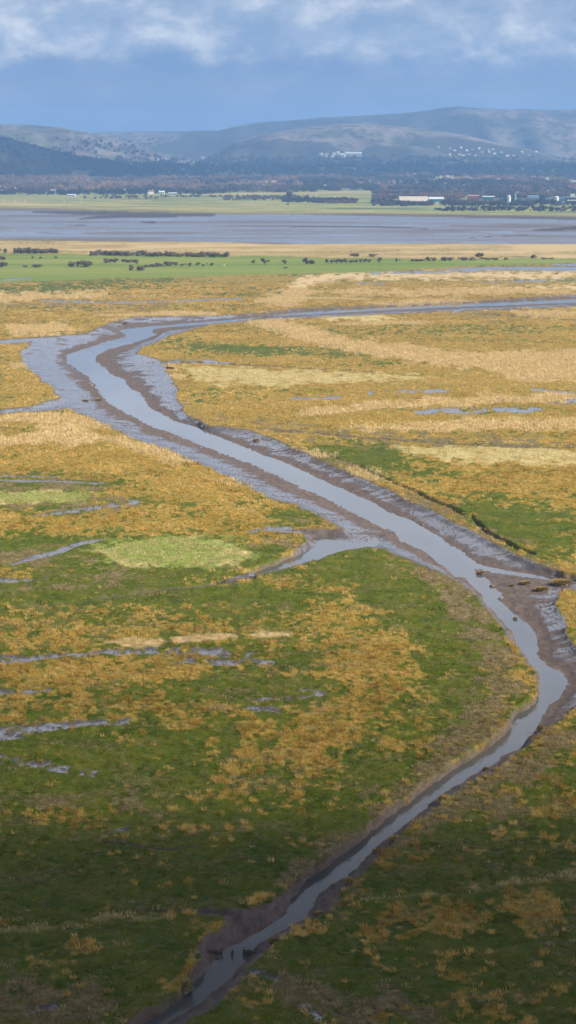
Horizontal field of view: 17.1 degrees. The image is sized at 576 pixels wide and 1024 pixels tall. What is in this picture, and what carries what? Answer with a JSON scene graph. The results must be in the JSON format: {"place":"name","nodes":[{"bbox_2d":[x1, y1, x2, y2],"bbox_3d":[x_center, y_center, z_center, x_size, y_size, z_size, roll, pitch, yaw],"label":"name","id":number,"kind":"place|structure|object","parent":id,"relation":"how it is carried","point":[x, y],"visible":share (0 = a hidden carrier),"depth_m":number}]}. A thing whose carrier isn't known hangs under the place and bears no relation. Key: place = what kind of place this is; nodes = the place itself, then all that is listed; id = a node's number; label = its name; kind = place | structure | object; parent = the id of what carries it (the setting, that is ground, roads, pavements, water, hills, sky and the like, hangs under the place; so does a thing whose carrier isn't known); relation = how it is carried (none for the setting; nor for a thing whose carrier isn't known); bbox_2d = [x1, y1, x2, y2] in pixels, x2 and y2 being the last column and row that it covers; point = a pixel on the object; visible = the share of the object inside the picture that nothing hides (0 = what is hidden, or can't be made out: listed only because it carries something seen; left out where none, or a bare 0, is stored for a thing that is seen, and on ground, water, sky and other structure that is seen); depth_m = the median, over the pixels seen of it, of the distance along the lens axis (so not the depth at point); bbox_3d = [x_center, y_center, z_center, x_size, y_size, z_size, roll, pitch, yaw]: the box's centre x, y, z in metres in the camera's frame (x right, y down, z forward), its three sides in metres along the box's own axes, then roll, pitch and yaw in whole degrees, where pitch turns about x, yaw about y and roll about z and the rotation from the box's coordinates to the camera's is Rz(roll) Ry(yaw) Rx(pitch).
{"place":"outdoors","nodes":[
{"label":"outdoors","id":0,"kind":"place"},
{"bbox_2d":[0,124,192,167],"bbox_3d":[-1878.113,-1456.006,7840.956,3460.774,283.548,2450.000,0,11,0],"label":"hill","id":1,"kind":"structure","parent":0,"point":[45,136],"depth_m":7587.64},
{"bbox_2d":[0,136,207,184],"bbox_3d":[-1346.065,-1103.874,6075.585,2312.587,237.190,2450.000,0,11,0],"label":"hill","id":2,"kind":"structure","parent":0,"point":[33,152],"depth_m":5808.08},
{"bbox_2d":[0,206,575,1023],"bbox_3d":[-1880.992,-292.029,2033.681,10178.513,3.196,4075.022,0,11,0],"label":"salt marsh","id":3,"kind":"structure","parent":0,"point":[556,274],"depth_m":312.64},
{"bbox_2d":[0,286,575,932],"bbox_3d":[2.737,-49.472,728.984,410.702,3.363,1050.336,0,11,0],"label":"reed bed","id":4,"kind":"object","parent":3,"relation":"on","point":[372,346],"visible":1,"depth_m":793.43},
{"bbox_2d":[0,320,575,567],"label":"straw grass","id":5,"kind":"structure","parent":3,"relation":"on","point":[225,373],"depth_m":559.13},
{"bbox_2d":[0,282,575,1023],"bbox_3d":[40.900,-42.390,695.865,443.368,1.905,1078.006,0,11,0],"label":"mud bank","id":6,"kind":"structure","parent":0,"point":[156,388],"depth_m":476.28},
{"bbox_2d":[176,976,193,995],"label":"turf clump","id":7,"kind":"object","parent":6,"relation":"on","point":[187,986],"visible":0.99,"depth_m":200.34},
{"bbox_2d":[206,948,222,954],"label":"weir wall","id":8,"kind":"structure","parent":6,"relation":"on","point":[213,950],"depth_m":210.44},
{"bbox_2d":[243,948,255,954],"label":"weir wall","id":9,"kind":"structure","parent":6,"relation":"on","point":[248,952],"depth_m":210.48},
{"bbox_2d":[268,937,278,943],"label":"turf clump","id":10,"kind":"object","parent":6,"relation":"on","point":[270,941],"visible":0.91,"depth_m":212.30},
{"bbox_2d":[0,429,575,1023],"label":"short turf","id":11,"kind":"structure","parent":6,"relation":"on","point":[426,667],"depth_m":262.70},
{"bbox_2d":[0,447,575,1023],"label":"bank scrub","id":12,"kind":"object","parent":6,"relation":"on","point":[448,739],"visible":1,"depth_m":269.66},
{"bbox_2d":[313,910,323,916],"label":"turf clump","id":13,"kind":"object","parent":6,"relation":"on","point":[317,913],"visible":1,"depth_m":219.34},
{"bbox_2d":[344,876,353,884],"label":"turf clump","id":14,"kind":"object","parent":6,"relation":"on","point":[347,880],"visible":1,"depth_m":229.09},
{"bbox_2d":[388,835,400,843],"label":"turf clump","id":15,"kind":"object","parent":6,"relation":"on","point":[391,838],"visible":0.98,"depth_m":242.64},
{"bbox_2d":[437,794,448,801],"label":"turf clump","id":16,"kind":"object","parent":6,"relation":"on","point":[441,797],"visible":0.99,"depth_m":258.60},
{"bbox_2d":[519,580,530,584],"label":"turf clump","id":17,"kind":"object","parent":6,"relation":"on","point":[524,582],"visible":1,"depth_m":390.90},
{"bbox_2d":[537,724,542,731],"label":"turf clump","id":18,"kind":"object","parent":6,"relation":"on","point":[539,727],"visible":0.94,"depth_m":290.78},
{"bbox_2d":[534,586,547,591],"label":"turf clump","id":19,"kind":"object","parent":6,"relation":"on","point":[541,589],"visible":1,"depth_m":384.41},
{"bbox_2d":[550,578,570,585],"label":"turf clump","id":20,"kind":"object","parent":6,"relation":"on","point":[560,582],"visible":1,"depth_m":389.78},
{"bbox_2d":[0,206,575,243],"bbox_3d":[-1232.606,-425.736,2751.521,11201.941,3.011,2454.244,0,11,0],"label":"tidal flat","id":21,"kind":"structure","parent":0,"point":[241,227],"depth_m":2336.80},
{"bbox_2d":[0,252,575,281],"bbox_3d":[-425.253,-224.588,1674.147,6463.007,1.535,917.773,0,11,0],"label":"pasture","id":22,"kind":"structure","parent":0,"point":[52,268],"depth_m":1497.89},
{"bbox_2d":[0,262,7,266],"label":"bush","id":23,"kind":"object","parent":22,"relation":"on","point":[2,264],"visible":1,"depth_m":1473.37},
{"bbox_2d":[16,248,23,253],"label":"bush","id":24,"kind":"object","parent":22,"relation":"on","point":[20,250],"visible":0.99,"depth_m":1676.73},
{"bbox_2d":[68,261,78,266],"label":"bush","id":25,"kind":"object","parent":22,"relation":"on","point":[71,263],"visible":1,"depth_m":1480.18},
{"bbox_2d":[75,260,92,266],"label":"bush","id":26,"kind":"object","parent":22,"relation":"on","point":[86,263],"visible":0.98,"depth_m":1477.63},
{"bbox_2d":[103,258,115,262],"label":"bush","id":27,"kind":"object","parent":22,"relation":"on","point":[106,260],"visible":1,"depth_m":1531.97},
{"bbox_2d":[111,250,119,255],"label":"bush","id":28,"kind":"object","parent":22,"relation":"on","point":[114,252],"visible":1,"depth_m":1642.86},
{"bbox_2d":[136,265,144,269],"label":"bush","id":29,"kind":"object","parent":22,"relation":"on","point":[140,267],"visible":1,"depth_m":1433.00},
{"bbox_2d":[209,252,216,256],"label":"bush","id":30,"kind":"object","parent":22,"relation":"on","point":[212,254],"visible":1,"depth_m":1617.72},
{"bbox_2d":[260,258,269,264],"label":"tree","id":31,"kind":"object","parent":22,"relation":"on","point":[263,260],"visible":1,"depth_m":1502.42},
{"bbox_2d":[0,167,575,214],"bbox_3d":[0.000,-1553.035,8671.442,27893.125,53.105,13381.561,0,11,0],"label":"land","id":32,"kind":"structure","parent":0,"point":[207,202],"depth_m":3293.06},
{"bbox_2d":[0,135,575,211],"bbox_3d":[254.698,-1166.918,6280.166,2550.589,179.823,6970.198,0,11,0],"label":"woodland","id":33,"kind":"object","parent":32,"relation":"on","point":[30,182],"visible":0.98,"depth_m":5264.61},
{"bbox_2d":[286,190,293,197],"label":"tree","id":34,"kind":"object","parent":32,"relation":"on","point":[289,193],"visible":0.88,"depth_m":3614.19},
{"bbox_2d":[398,196,427,201],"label":"warehouse","id":35,"kind":"structure","parent":32,"relation":"on","point":[415,198],"depth_m":3303.51},
{"bbox_2d":[428,197,443,203],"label":"warehouse","id":36,"kind":"structure","parent":32,"relation":"on","point":[438,200],"depth_m":3332.41},
{"bbox_2d":[468,195,478,202],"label":"brick building","id":37,"kind":"structure","parent":32,"relation":"on","point":[473,198],"depth_m":3291.53},
{"bbox_2d":[482,196,494,201],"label":"works building","id":38,"kind":"structure","parent":32,"relation":"on","point":[488,198],"depth_m":3362.21},
{"bbox_2d":[527,195,538,201],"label":"works building","id":39,"kind":"structure","parent":32,"relation":"on","point":[533,197],"depth_m":3447.65},
{"bbox_2d":[559,197,564,202],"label":"works building","id":40,"kind":"structure","parent":32,"relation":"on","point":[561,199],"depth_m":3366.61},
{"bbox_2d":[565,197,575,202],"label":"works building","id":41,"kind":"structure","parent":32,"relation":"on","point":[568,199],"depth_m":3326.81},
{"bbox_2d":[570,193,574,201],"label":"tower","id":42,"kind":"structure","parent":32,"relation":"on","point":[572,195],"depth_m":3325.91},
{"bbox_2d":[0,218,575,243],"bbox_3d":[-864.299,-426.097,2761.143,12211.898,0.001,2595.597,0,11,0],"label":"estuary water","id":43,"kind":"structure","parent":0,"point":[72,233],"depth_m":2111.18},
{"bbox_2d":[0,0,575,132],"label":"sky","id":44,"kind":"structure","parent":0,"point":[90,66]},
{"bbox_2d":[66,299,575,1023],"bbox_3d":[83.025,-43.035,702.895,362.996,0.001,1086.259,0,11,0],"label":"river","id":45,"kind":"structure","parent":0,"point":[126,399],"depth_m":406.29},
{"bbox_2d":[92,107,575,161],"bbox_3d":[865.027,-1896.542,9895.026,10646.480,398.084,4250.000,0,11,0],"label":"hill","id":46,"kind":"structure","parent":0,"point":[551,132],"depth_m":9415.86},
{"bbox_2d":[190,124,575,169],"bbox_3d":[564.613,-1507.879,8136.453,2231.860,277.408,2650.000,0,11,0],"label":"hill","id":47,"kind":"structure","parent":0,"point":[383,142],"depth_m":7735.35},
{"bbox_2d":[345,152,361,155],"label":"hotel","id":48,"kind":"structure","parent":47,"relation":"on","point":[354,153],"depth_m":7515.83}
]}

